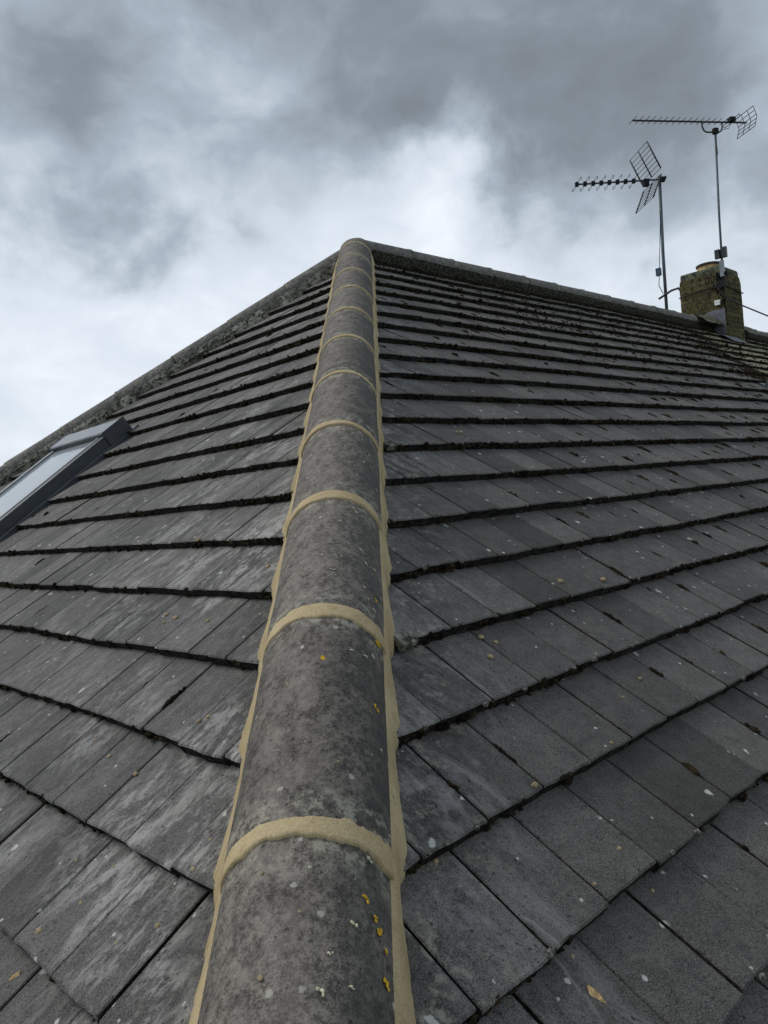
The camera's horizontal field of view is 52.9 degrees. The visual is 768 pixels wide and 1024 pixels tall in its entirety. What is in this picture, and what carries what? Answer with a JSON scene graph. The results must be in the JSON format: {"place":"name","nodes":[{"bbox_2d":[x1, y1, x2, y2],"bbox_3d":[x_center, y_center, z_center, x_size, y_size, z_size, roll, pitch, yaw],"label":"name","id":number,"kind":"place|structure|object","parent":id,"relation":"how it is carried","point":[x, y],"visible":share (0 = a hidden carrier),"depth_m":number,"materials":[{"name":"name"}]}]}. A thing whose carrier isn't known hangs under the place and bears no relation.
{"place":"outdoors","nodes":[
{"label":"outdoors","id":0,"kind":"place"},
{"bbox_2d":[0,0,767,466],"label":"sky","id":1,"kind":"structure","parent":0,"point":[167,167],"materials":[{"name":"grey"}]},
{"label":"ground","id":2,"kind":"structure","parent":0,"visible":0},
{"bbox_2d":[0,238,767,1023],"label":"house","id":3,"kind":"structure","parent":2,"relation":"on","point":[470,926],"depth_m":1.61,"materials":[{"name":"tile"}]},
{"bbox_2d":[8,971,20,980],"bbox_3d":[-0.566,0.711,1.182,0.019,0.013,0.010,-5,1,-1],"label":"fallen leaf","id":4,"kind":"object","parent":3,"relation":"on","point":[15,975],"visible":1,"depth_m":1.18,"materials":[{"name":"yellow plant"}]},
{"bbox_2d":[35,927,41,933],"bbox_3d":[-0.540,0.657,1.208,0.010,0.010,0.016,-6,1,-44],"label":"mortar crumb","id":5,"kind":"object","parent":3,"relation":"on","point":[38,930],"visible":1,"depth_m":1.21,"materials":[{"name":"beige concrete"}]},
{"bbox_2d":[0,416,138,541],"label":"roof window","id":6,"kind":"structure","parent":3,"relation":"in","point":[73,454],"depth_m":4.15,"materials":[{"name":"glass"}]},
{"bbox_2d":[0,288,301,480],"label":"mortar debris","id":7,"kind":"object","parent":3,"relation":"on","point":[161,376],"visible":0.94,"depth_m":5.11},
{"bbox_2d":[303,432,390,996],"bbox_3d":[-0.068,0.136,1.455,0.122,0.690,1.386,-5,1,2],"label":"pale lichen","id":8,"kind":"object","parent":3,"relation":"on","point":[322,990],"visible":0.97,"depth_m":0.85},
{"bbox_2d":[320,411,389,991],"bbox_3d":[-0.057,0.089,1.622,0.094,0.840,1.601,-5,1,2],"label":"yellow lichen","id":9,"kind":"object","parent":3,"relation":"on","point":[380,931],"visible":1,"depth_m":0.88},
{"bbox_2d":[0,259,767,1023],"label":"moss","id":10,"kind":"object","parent":3,"relation":"on","point":[566,779],"visible":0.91,"depth_m":3.72,"materials":[{"name":"plant"}]},
{"bbox_2d":[531,782,538,787],"bbox_3d":[0.251,0.454,1.283,0.013,0.009,0.010,-6,1,-44],"label":"mortar crumb","id":11,"kind":"object","parent":3,"relation":"on","point":[534,784],"visible":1,"depth_m":1.28,"materials":[{"name":"beige concrete"}]},
{"bbox_2d":[375,266,767,1006],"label":"cushion moss","id":12,"kind":"object","parent":3,"relation":"on","point":[549,952],"visible":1,"depth_m":2.15,"materials":[{"name":"plant"}]},
{"bbox_2d":[587,985,605,1002],"bbox_3d":[0.277,0.628,1.003,0.015,0.018,0.025,-6,1,-44],"label":"fallen leaf","id":13,"kind":"object","parent":3,"relation":"on","point":[593,992],"visible":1,"depth_m":1.00,"materials":[{"name":"beige plant"}]},
{"bbox_2d":[572,141,678,308],"bbox_3d":[2.917,-3.229,9.153,1.134,2.159,0.535,-5,1,-21],"label":"tv aerial","id":14,"kind":"object","parent":3,"relation":"attached to","point":[644,182],"visible":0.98,"depth_m":9.26,"materials":[{"name":"metal"}]},
{"bbox_2d":[629,106,756,315],"bbox_3d":[3.498,-3.311,8.803,1.466,2.331,0.605,-5,1,-10],"label":"tv aerial","id":15,"kind":"object","parent":3,"relation":"attached to","point":[721,253],"visible":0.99,"depth_m":8.69,"materials":[{"name":"metal"}]},
{"bbox_2d":[714,281,767,316],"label":"aerial cable","id":16,"kind":"object","parent":3,"relation":"attached to","point":[738,303],"visible":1,"depth_m":8.65,"materials":[{"name":"grey plastic"}]}
]}

